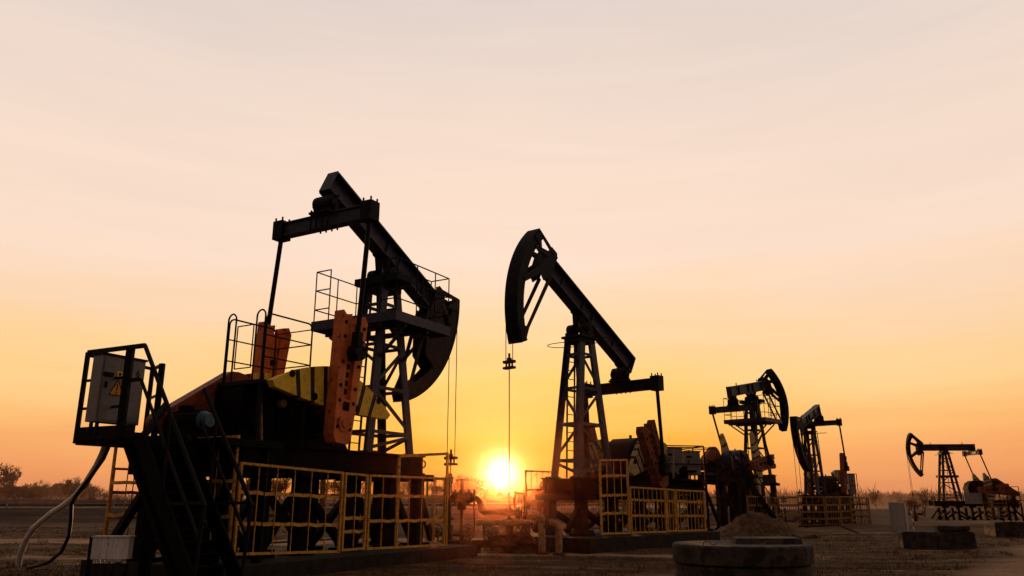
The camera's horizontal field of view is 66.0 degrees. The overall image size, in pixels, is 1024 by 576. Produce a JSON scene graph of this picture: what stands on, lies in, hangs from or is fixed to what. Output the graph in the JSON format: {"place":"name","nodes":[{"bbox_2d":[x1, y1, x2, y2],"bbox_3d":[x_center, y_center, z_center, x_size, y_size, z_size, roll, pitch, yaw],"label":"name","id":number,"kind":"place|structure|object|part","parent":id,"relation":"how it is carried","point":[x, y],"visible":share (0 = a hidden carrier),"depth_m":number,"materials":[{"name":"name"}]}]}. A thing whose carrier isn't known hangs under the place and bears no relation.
{"place":"outdoors","nodes":[
{"label":"outdoors","id":0,"kind":"place"},
{"bbox_2d":[0,506,1022,508],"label":"road","id":1,"kind":"structure","parent":0,"point":[456,507],"depth_m":60.71,"materials":[{"name":"grey asphalt"}]},
{"bbox_2d":[0,500,715,507],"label":"crash barrier","id":2,"kind":"object","parent":1,"relation":"on","point":[114,502],"visible":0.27,"depth_m":59.26,"materials":[{"name":"grey metal"}]},
{"bbox_2d":[0,505,1023,575],"bbox_3d":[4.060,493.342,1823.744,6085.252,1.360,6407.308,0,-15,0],"label":"ground","id":3,"kind":"structure","parent":0,"point":[878,528],"depth_m":23.53,"materials":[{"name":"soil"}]},
{"bbox_2d":[0,485,11,499],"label":"bare tree","id":4,"kind":"object","parent":3,"relation":"on","point":[2,495],"visible":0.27,"depth_m":111.20,"materials":[{"name":"brown plant"}]},
{"bbox_2d":[0,484,17,499],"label":"bare tree","id":5,"kind":"object","parent":3,"relation":"on","point":[4,491],"visible":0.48,"depth_m":100.63,"materials":[{"name":"brown plant"}]},
{"bbox_2d":[0,463,22,501],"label":"bare tree","id":6,"kind":"object","parent":3,"relation":"on","point":[10,477],"visible":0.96,"depth_m":106.77,"materials":[{"name":"brown plant"}]},
{"bbox_2d":[0,489,31,504],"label":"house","id":7,"kind":"structure","parent":3,"relation":"on","point":[16,498],"depth_m":145.84,"materials":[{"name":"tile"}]},
{"bbox_2d":[5,485,39,501],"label":"bare tree","id":8,"kind":"object","parent":3,"relation":"on","point":[14,490],"visible":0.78,"depth_m":99.08,"materials":[{"name":"brown plant"}]},
{"bbox_2d":[17,484,28,498],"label":"bare tree","id":9,"kind":"object","parent":3,"relation":"on","point":[26,488],"visible":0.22,"depth_m":104.98,"materials":[{"name":"brown plant"}]},
{"bbox_2d":[17,485,44,504],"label":"bare tree","id":10,"kind":"object","parent":3,"relation":"on","point":[37,490],"visible":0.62,"depth_m":111.48,"materials":[{"name":"brown plant"}]},
{"bbox_2d":[22,489,43,501],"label":"bare tree","id":11,"kind":"object","parent":3,"relation":"on","point":[28,496],"visible":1,"depth_m":98.14,"materials":[{"name":"brown plant"}]},
{"bbox_2d":[28,480,43,488],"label":"bare tree","id":12,"kind":"object","parent":3,"relation":"on","point":[36,484],"visible":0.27,"depth_m":126.64,"materials":[{"name":"brown plant"}]},
{"bbox_2d":[37,484,59,499],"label":"bare tree","id":13,"kind":"object","parent":3,"relation":"on","point":[45,488],"visible":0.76,"depth_m":118.39,"materials":[{"name":"brown plant"}]},
{"bbox_2d":[45,483,60,501],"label":"bare tree","id":14,"kind":"object","parent":3,"relation":"on","point":[51,491],"visible":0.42,"depth_m":120.59,"materials":[{"name":"brown plant"}]},
{"bbox_2d":[55,489,65,501],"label":"bare tree","id":15,"kind":"object","parent":3,"relation":"on","point":[61,494],"visible":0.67,"depth_m":125.97,"materials":[{"name":"brown plant"}]},
{"bbox_2d":[57,484,70,499],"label":"bare tree","id":16,"kind":"object","parent":3,"relation":"on","point":[64,491],"visible":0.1,"depth_m":146.12,"materials":[{"name":"brown plant"}]},
{"bbox_2d":[45,480,87,504],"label":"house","id":17,"kind":"structure","parent":3,"relation":"on","point":[54,498],"depth_m":164.46,"materials":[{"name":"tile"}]},
{"bbox_2d":[57,477,81,496],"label":"bare tree","id":18,"kind":"object","parent":3,"relation":"on","point":[72,489],"visible":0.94,"depth_m":101.13,"materials":[{"name":"brown plant"}]},
{"bbox_2d":[75,484,97,499],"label":"bare tree","id":19,"kind":"object","parent":3,"relation":"on","point":[88,497],"visible":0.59,"depth_m":105.01,"materials":[{"name":"brown plant"}]},
{"bbox_2d":[86,484,102,497],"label":"bare tree","id":20,"kind":"object","parent":3,"relation":"on","point":[98,489],"visible":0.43,"depth_m":118.18,"materials":[{"name":"brown plant"}]},
{"bbox_2d":[89,487,104,499],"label":"bare tree","id":21,"kind":"object","parent":3,"relation":"on","point":[96,490],"visible":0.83,"depth_m":111.62,"materials":[{"name":"brown plant"}]},
{"bbox_2d":[95,489,107,499],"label":"bare tree","id":22,"kind":"object","parent":3,"relation":"on","point":[103,495],"visible":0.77,"depth_m":116.45,"materials":[{"name":"brown plant"}]},
{"bbox_2d":[85,535,135,575],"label":"junction box","id":23,"kind":"object","parent":3,"relation":"on","point":[106,547],"visible":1,"depth_m":13.32,"materials":[{"name":"white paint"}]},
{"bbox_2d":[105,494,121,499],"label":"bare tree","id":24,"kind":"object","parent":3,"relation":"on","point":[117,498],"visible":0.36,"depth_m":120.45,"materials":[{"name":"brown plant"}]},
{"bbox_2d":[73,343,283,575],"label":"stair platform","id":25,"kind":"structure","parent":3,"relation":"on","point":[173,506],"depth_m":14.22,"materials":[{"name":"black metal"}]},
{"bbox_2d":[15,447,105,566],"bbox_3d":[-9.508,4.630,16.489,4.315,2.571,0.222,-14,-20,41],"label":"cable conduit","id":26,"kind":"object","parent":25,"relation":"attached to","point":[39,523],"visible":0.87,"depth_m":16.60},
{"bbox_2d":[26,446,110,568],"bbox_3d":[-8.969,4.507,16.105,3.263,2.499,0.316,-13,-20,39],"label":"loose cable","id":27,"kind":"object","parent":25,"relation":"hanging from","point":[76,494],"visible":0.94,"depth_m":15.98,"materials":[{"name":"rubber"}]},
{"bbox_2d":[85,352,147,435],"bbox_3d":[-7.566,2.077,15.065,0.383,1.540,1.055,-7,-17,24],"label":"control cabinet","id":28,"kind":"object","parent":25,"relation":"on","point":[105,387],"visible":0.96,"depth_m":14.80,"materials":[{"name":"grey metal"}]},
{"bbox_3d":[-7.424,1.949,15.013,0.054,1.160,0.862,-7,-17,24],"label":"door","id":29,"kind":"part","parent":28,"relation":"part of","materials":[{"name":"grey paint"}]},
{"bbox_2d":[242,478,249,497],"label":"bare tree","id":30,"kind":"object","parent":3,"relation":"on","point":[247,482],"visible":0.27,"depth_m":77.53,"materials":[{"name":"brown plant"}]},
{"bbox_2d":[79,541,477,575],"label":"concrete pad","id":31,"kind":"object","parent":3,"relation":"on","point":[316,564],"visible":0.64,"depth_m":16.69,"materials":[{"name":"grey concrete"}]},
{"bbox_2d":[103,435,448,556],"bbox_3d":[-4.722,5.168,19.387,3.960,2.364,8.732,-8,-17,29],"label":"safety fence","id":32,"kind":"object","parent":31,"relation":"on","point":[342,518],"visible":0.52,"depth_m":17.27,"materials":[{"name":"metal"}]},
{"bbox_2d":[101,171,459,563],"bbox_3d":[-4.516,1.695,20.227,3.448,9.667,10.837,-8,-17,29],"label":"pumpjack","id":33,"kind":"object","parent":31,"relation":"on","point":[306,415],"visible":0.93,"depth_m":19.32,"materials":[{"name":"black metal"}]},
{"bbox_2d":[432,473,473,539],"bbox_3d":[-1.808,6.757,23.600,1.358,2.350,0.658,0,-15,0],"label":"wellhead","id":34,"kind":"object","parent":31,"relation":"on","point":[451,533],"visible":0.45,"depth_m":23.45,"materials":[{"name":"metal"}]},
{"bbox_2d":[271,478,290,492],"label":"bare tree","id":35,"kind":"object","parent":3,"relation":"on","point":[273,486],"visible":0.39,"depth_m":75.32,"materials":[{"name":"brown plant"}]},
{"bbox_2d":[274,479,291,499],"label":"bare tree","id":36,"kind":"object","parent":3,"relation":"on","point":[286,487],"visible":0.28,"depth_m":77.50,"materials":[{"name":"brown plant"}]},
{"bbox_2d":[0,494,626,506],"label":"scrub","id":37,"kind":"object","parent":3,"relation":"on","point":[127,505],"visible":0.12,"depth_m":85.29,"materials":[{"name":"brown plant"}]},
{"bbox_2d":[319,480,333,499],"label":"bare tree","id":38,"kind":"object","parent":3,"relation":"on","point":[326,486],"visible":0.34,"depth_m":83.51,"materials":[{"name":"brown plant"}]},
{"bbox_2d":[329,480,339,493],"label":"bare tree","id":39,"kind":"object","parent":3,"relation":"on","point":[337,486],"visible":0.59,"depth_m":86.31,"materials":[{"name":"brown plant"}]},
{"bbox_2d":[336,481,372,501],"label":"bare tree","id":40,"kind":"object","parent":3,"relation":"on","point":[361,488],"visible":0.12,"depth_m":92.08,"materials":[{"name":"brown plant"}]},
{"bbox_2d":[400,482,408,501],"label":"bare tree","id":41,"kind":"object","parent":3,"relation":"on","point":[402,492],"visible":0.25,"depth_m":93.99,"materials":[{"name":"plant"}]},
{"bbox_2d":[425,480,443,494],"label":"bare tree","id":42,"kind":"object","parent":3,"relation":"on","point":[439,489],"visible":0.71,"depth_m":101.89,"materials":[{"name":"brown plant"}]},
{"bbox_2d":[436,526,471,544],"bbox_3d":[-1.630,7.210,22.334,1.014,0.895,0.598,0,-15,0],"label":"hand valve","id":43,"kind":"object","parent":3,"relation":"on","point":[459,540],"visible":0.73,"depth_m":22.32,"materials":[{"name":"metal"}]},
{"bbox_2d":[441,476,474,491],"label":"bare tree","id":44,"kind":"object","parent":3,"relation":"on","point":[457,486],"visible":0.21,"depth_m":92.19,"materials":[{"name":"brown plant"}]},
{"bbox_2d":[448,479,475,536],"bbox_3d":[-1.464,6.671,22.955,0.770,2.180,0.480,0,-15,0],"label":"stop valve","id":45,"kind":"object","parent":3,"relation":"on","point":[462,497],"visible":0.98,"depth_m":22.96,"materials":[{"name":"metal"}]},
{"bbox_2d":[466,495,521,518],"bbox_3d":[-0.811,6.378,23.137,2.233,0.744,0.323,0,-15,0],"label":"flow pipe","id":46,"kind":"object","parent":45,"relation":"attached to","point":[517,513],"visible":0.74,"depth_m":23.02,"materials":[{"name":"metal"}]},
{"bbox_2d":[467,506,474,539],"bbox_3d":[-1.272,6.766,22.929,0.406,1.192,0.040,0,-15,0],"label":"drain pipe","id":47,"kind":"object","parent":46,"relation":"attached to","point":[474,521],"visible":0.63,"depth_m":22.93,"materials":[{"name":"metal"}]},
{"bbox_2d":[456,474,488,495],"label":"bare tree","id":48,"kind":"object","parent":3,"relation":"on","point":[467,485],"visible":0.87,"depth_m":88.22,"materials":[{"name":"brown plant"}]},
{"bbox_2d":[462,526,505,552],"bbox_3d":[-0.786,7.210,22.334,1.227,0.895,0.598,0,-15,0],"label":"hand valve","id":49,"kind":"object","parent":3,"relation":"on","point":[485,543],"visible":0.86,"depth_m":22.32,"materials":[{"name":"metal"}]},
{"bbox_2d":[478,484,491,496],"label":"bare tree","id":50,"kind":"object","parent":3,"relation":"on","point":[484,491],"visible":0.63,"depth_m":101.94,"materials":[{"name":"brown plant"}]},
{"bbox_2d":[481,487,497,498],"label":"bare tree","id":51,"kind":"object","parent":3,"relation":"on","point":[493,493],"visible":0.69,"depth_m":105.00,"materials":[{"name":"brown plant"}]},
{"bbox_2d":[491,490,508,499],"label":"bare tree","id":52,"kind":"object","parent":3,"relation":"on","point":[502,495],"visible":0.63,"depth_m":106.28,"materials":[{"name":"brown plant"}]},
{"bbox_2d":[484,504,529,552],"bbox_3d":[-0.143,7.050,22.957,1.358,1.450,0.658,0,-15,0],"label":"wellhead","id":53,"kind":"object","parent":3,"relation":"on","point":[508,534],"visible":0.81,"depth_m":22.85,"materials":[{"name":"metal"}]},
{"bbox_2d":[476,517,535,528],"bbox_3d":[-0.174,6.803,22.816,1.737,0.316,0.323,0,-15,0],"label":"flow pipe","id":54,"kind":"object","parent":53,"relation":"attached to","point":[500,522],"visible":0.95,"depth_m":22.75,"materials":[{"name":"metal"}]},
{"bbox_2d":[495,526,536,549],"bbox_3d":[0.123,7.358,22.915,1.227,0.913,0.598,0,-15,0],"label":"hand valve","id":55,"kind":"object","parent":53,"relation":"attached to","point":[522,542],"visible":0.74,"depth_m":22.91,"materials":[{"name":"metal"}]},
{"bbox_2d":[510,486,524,498],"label":"bare tree","id":56,"kind":"object","parent":3,"relation":"on","point":[520,490],"visible":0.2,"depth_m":100.99,"materials":[{"name":"brown plant"}]},
{"bbox_2d":[513,483,535,501],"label":"bare tree","id":57,"kind":"object","parent":3,"relation":"on","point":[533,495],"visible":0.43,"depth_m":96.12,"materials":[{"name":"brown plant"}]},
{"bbox_2d":[522,506,548,554],"bbox_3d":[0.655,6.912,22.372,0.754,1.410,0.380,0,-15,0],"label":"riser pipe","id":58,"kind":"object","parent":3,"relation":"on","point":[526,512],"visible":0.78,"depth_m":22.32,"materials":[{"name":"metal"}]},
{"bbox_2d":[537,502,548,515],"bbox_3d":[0.921,7.181,23.568,0.360,1.514,0.079,0,-15,0],"label":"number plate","id":59,"kind":"object","parent":3,"relation":"on","point":[543,507],"visible":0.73,"depth_m":23.69,"materials":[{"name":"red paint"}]},
{"bbox_2d":[543,515,564,555],"bbox_3d":[1.176,6.929,21.953,0.606,1.159,0.361,0,-15,0],"label":"riser pipe","id":60,"kind":"object","parent":3,"relation":"on","point":[556,524],"visible":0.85,"depth_m":21.90,"materials":[{"name":"metal"}]},
{"bbox_2d":[99,482,1023,505],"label":"wood","id":61,"kind":"object","parent":3,"relation":"on","point":[884,500],"visible":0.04,"depth_m":240.20,"materials":[{"name":"brown plant"}]},
{"bbox_2d":[489,529,719,553],"bbox_3d":[3.335,8.548,26.589,4.000,0.550,7.800,-13,-20,40],"label":"concrete pad","id":62,"kind":"object","parent":3,"relation":"on","point":[597,543],"visible":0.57,"depth_m":24.00,"materials":[{"name":"grey concrete"}]},
{"bbox_2d":[503,228,706,535],"bbox_3d":[3.398,3.598,27.999,3.489,9.804,10.870,-13,-20,40],"label":"pumpjack","id":63,"kind":"object","parent":62,"relation":"on","point":[644,453],"visible":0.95,"depth_m":26.74,"materials":[{"name":"black metal"}]},
{"bbox_2d":[514,459,706,534],"bbox_3d":[3.352,7.154,26.986,3.497,2.318,6.921,-13,-20,40],"label":"safety fence","id":64,"kind":"object","parent":62,"relation":"on","point":[666,515],"visible":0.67,"depth_m":26.17,"materials":[{"name":"metal"}]},
{"bbox_2d":[654,445,709,530],"bbox_3d":[6.496,8.062,30.393,1.829,3.870,1.009,4,-16,-13],"label":"cabinet stand","id":65,"kind":"object","parent":62,"relation":"on","point":[706,499],"visible":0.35,"depth_m":30.28,"materials":[{"name":"metal"}]},
{"bbox_2d":[665,447,682,474],"bbox_3d":[6.209,6.819,30.490,0.740,1.300,0.485,4,-16,-13],"label":"control cabinet","id":66,"kind":"object","parent":65,"relation":"on","point":[678,454],"visible":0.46,"depth_m":30.36,"materials":[{"name":"grey metal"}]},
{"bbox_3d":[6.261,6.659,30.317,0.580,0.920,0.054,4,-16,-13],"label":"door","id":67,"kind":"part","parent":66,"relation":"part of","materials":[{"name":"grey paint"}]},
{"bbox_2d":[682,451,700,478],"bbox_3d":[6.958,6.932,30.639,0.680,1.160,0.485,4,-16,-13],"label":"control cabinet","id":68,"kind":"object","parent":65,"relation":"on","point":[690,457],"visible":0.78,"depth_m":30.50,"materials":[{"name":"grey metal"}]},
{"bbox_3d":[7.010,6.771,30.465,0.520,0.780,0.054,4,-16,-13],"label":"door","id":69,"kind":"part","parent":68,"relation":"part of","materials":[{"name":"grey paint"}]},
{"bbox_2d":[678,447,721,528],"bbox_3d":[10.128,11.045,42.790,1.827,4.570,1.427,-13,-20,41],"label":"cabinet stand","id":70,"kind":"object","parent":3,"relation":"on","point":[719,503],"visible":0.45,"depth_m":42.62,"materials":[{"name":"metal"}]},
{"bbox_2d":[672,540,814,575],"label":"concrete well","id":71,"kind":"object","parent":3,"relation":"on","point":[711,558],"visible":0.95,"depth_m":11.59,"materials":[{"name":"concrete"}]},
{"bbox_2d":[731,536,802,543],"bbox_3d":[4.038,4.025,12.594,1.011,0.090,0.705,-2,-15,6],"label":"loose slab","id":72,"kind":"object","parent":71,"relation":"on","point":[764,539],"depth_m":12.31,"materials":[{"name":"concrete"}]},
{"bbox_2d":[699,368,788,530],"bbox_3d":[14.207,9.508,48.234,3.255,10.069,10.175,-13,-20,41],"label":"pumpjack","id":73,"kind":"object","parent":3,"relation":"on","point":[732,497],"visible":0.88,"depth_m":47.66,"materials":[{"name":"black metal"}]},
{"bbox_2d":[699,496,800,525],"bbox_3d":[14.058,13.283,47.047,3.469,1.680,6.832,-13,-20,41],"label":"safety fence","id":74,"kind":"object","parent":3,"relation":"on","point":[774,505],"visible":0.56,"depth_m":46.86,"materials":[{"name":"metal"}]},
{"bbox_2d":[729,451,782,519],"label":"steep stairs","id":75,"kind":"structure","parent":3,"relation":"on","point":[753,488],"depth_m":44.64,"materials":[{"name":"black metal"}]},
{"bbox_2d":[716,510,809,538],"bbox_3d":[10.247,9.867,32.761,5.195,1.218,3.800,0,-15,0],"label":"soil mound","id":76,"kind":"object","parent":3,"relation":"on","point":[752,522],"visible":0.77,"depth_m":32.04,"materials":[{"name":"brown soil"}]},
{"bbox_2d":[781,508,797,523],"bbox_3d":[17.572,14.810,50.466,1.358,1.400,0.658,0,-15,0],"label":"wellhead","id":77,"kind":"object","parent":3,"relation":"on","point":[784,512],"visible":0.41,"depth_m":50.42,"materials":[{"name":"metal"}]},
{"bbox_2d":[796,507,813,524],"bbox_3d":[20.578,16.239,55.762,1.358,1.400,0.658,0,-15,0],"label":"wellhead","id":78,"kind":"object","parent":3,"relation":"on","point":[802,516],"visible":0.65,"depth_m":55.59,"materials":[{"name":"metal"}]},
{"bbox_2d":[790,404,853,524],"bbox_3d":[23.730,13.477,60.887,3.465,9.104,10.686,-11,-19,36],"label":"pumpjack","id":79,"kind":"object","parent":3,"relation":"on","point":[823,485],"visible":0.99,"depth_m":59.88,"materials":[{"name":"black metal"}]},
{"bbox_2d":[777,496,871,526],"bbox_3d":[23.881,16.917,59.787,3.464,2.161,11.140,-11,-19,36],"label":"safety fence","id":80,"kind":"object","parent":3,"relation":"on","point":[840,511],"visible":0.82,"depth_m":56.69,"materials":[{"name":"metal"}]},
{"bbox_2d":[799,524,858,532],"bbox_3d":[18.106,13.653,44.587,3.394,0.584,1.301,-10,-18,31],"label":"flow pipe","id":81,"kind":"object","parent":3,"relation":"on","point":[821,525],"visible":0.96,"depth_m":44.97,"materials":[{"name":"metal"}]},
{"bbox_2d":[845,473,862,523],"bbox_3d":[27.280,16.906,63.262,0.865,3.920,0.815,5,-16,-19],"label":"cabinet stand","id":82,"kind":"object","parent":3,"relation":"on","point":[854,511],"visible":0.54,"depth_m":63.11,"materials":[{"name":"metal"}]},
{"bbox_2d":[847,474,856,496],"bbox_3d":[27.331,15.914,63.442,0.560,1.850,0.485,5,-16,-19],"label":"control cabinet","id":83,"kind":"object","parent":82,"relation":"on","point":[852,482],"visible":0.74,"depth_m":63.31,"materials":[{"name":"grey metal"}]},
{"bbox_3d":[27.404,15.755,63.275,0.400,1.470,0.054,5,-16,-19],"label":"door","id":84,"kind":"part","parent":83,"relation":"part of","materials":[{"name":"grey paint"}]},
{"bbox_2d":[868,489,879,507],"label":"bare tree","id":85,"kind":"object","parent":3,"relation":"on","point":[874,497],"visible":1,"depth_m":101.91,"materials":[{"name":"brown plant"}]},
{"bbox_2d":[876,493,883,506],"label":"bare tree","id":86,"kind":"object","parent":3,"relation":"on","point":[880,498],"visible":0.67,"depth_m":167.80,"materials":[{"name":"brown plant"}]},
{"bbox_2d":[892,493,904,501],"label":"bare tree","id":87,"kind":"object","parent":3,"relation":"on","point":[898,498],"visible":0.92,"depth_m":174.08,"materials":[{"name":"brown plant"}]},
{"bbox_2d":[888,502,909,531],"bbox_3d":[21.991,13.060,44.808,0.828,1.730,0.596,-11,-19,36],"label":"utility locker","id":88,"kind":"object","parent":3,"relation":"on","point":[898,516],"visible":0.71,"depth_m":44.60,"materials":[{"name":"grey metal"}]},
{"bbox_3d":[21.820,12.966,44.592,0.740,1.500,0.018,-11,-19,36],"label":"door","id":89,"kind":"part","parent":88,"relation":"part of","materials":[{"name":"grey metal"}]},
{"bbox_2d":[897,497,916,512],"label":"bare shrub","id":90,"kind":"object","parent":3,"relation":"on","point":[912,500],"visible":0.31,"depth_m":87.11,"materials":[{"name":"brown plant"}]},
{"bbox_2d":[905,490,919,502],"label":"bare tree","id":91,"kind":"object","parent":3,"relation":"on","point":[910,495],"visible":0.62,"depth_m":189.06,"materials":[{"name":"brown plant"}]},
{"bbox_2d":[910,507,914,529],"bbox_3d":[19.508,11.310,38.379,0.059,1.260,0.059,-6,-16,22],"label":"marker post","id":92,"kind":"object","parent":3,"relation":"on","point":[912,518],"visible":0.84,"depth_m":38.37,"materials":[{"name":"white paint"}]},
{"bbox_2d":[907,504,924,520],"bbox_3d":[31.620,17.597,61.753,1.222,1.300,0.593,0,-15,0],"label":"wellhead","id":93,"kind":"object","parent":3,"relation":"on","point":[915,516],"visible":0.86,"depth_m":61.68,"materials":[{"name":"metal"}]},
{"bbox_2d":[913,494,923,505],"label":"bare tree","id":94,"kind":"object","parent":3,"relation":"on","point":[918,497],"visible":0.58,"depth_m":166.98,"materials":[{"name":"brown plant"}]},
{"bbox_2d":[906,489,935,516],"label":"bare tree","id":95,"kind":"object","parent":3,"relation":"on","point":[925,503],"visible":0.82,"depth_m":80.51,"materials":[{"name":"brown plant"}]},
{"bbox_2d":[897,530,976,549],"bbox_3d":[13.671,8.149,25.408,2.274,0.631,1.176,-3,-15,10],"label":"concrete block","id":96,"kind":"object","parent":3,"relation":"on","point":[925,539],"depth_m":24.92,"materials":[{"name":"grey concrete"}]},
{"bbox_2d":[933,525,969,531],"bbox_3d":[14.153,7.734,25.385,1.058,0.193,0.808,-3,-15,13],"label":"concrete slab","id":97,"kind":"object","parent":96,"relation":"on","point":[957,528],"depth_m":25.06,"materials":[{"name":"grey concrete"}]},
{"bbox_2d":[906,433,1023,519],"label":"pumpjack","id":98,"kind":"object","parent":3,"relation":"on","point":[991,487],"visible":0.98,"depth_m":61.77,"materials":[{"name":"black metal"}]},
{"bbox_2d":[936,493,1008,517],"bbox_3d":[35.420,16.715,60.698,5.162,1.864,0.127,-1,-15,3],"label":"safety fence","id":99,"kind":"object","parent":98,"relation":"attached to","point":[972,499],"visible":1,"depth_m":60.74,"materials":[{"name":"yellow metal"}]},
{"bbox_2d":[983,521,1023,537],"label":"concrete block","id":100,"kind":"object","parent":3,"relation":"on","point":[1003,529],"depth_m":33.04,"materials":[{"name":"grey concrete"}]},
{"bbox_2d":[999,486,1023,521],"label":"cabinet stand","id":101,"kind":"object","parent":3,"relation":"on","point":[1008,502],"visible":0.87,"depth_m":60.53,"materials":[{"name":"metal"}]},
{"bbox_2d":[0,0,1023,499],"label":"sky","id":102,"kind":"structure","parent":0,"point":[827,196],"materials":[{"name":"orange"}]}
]}

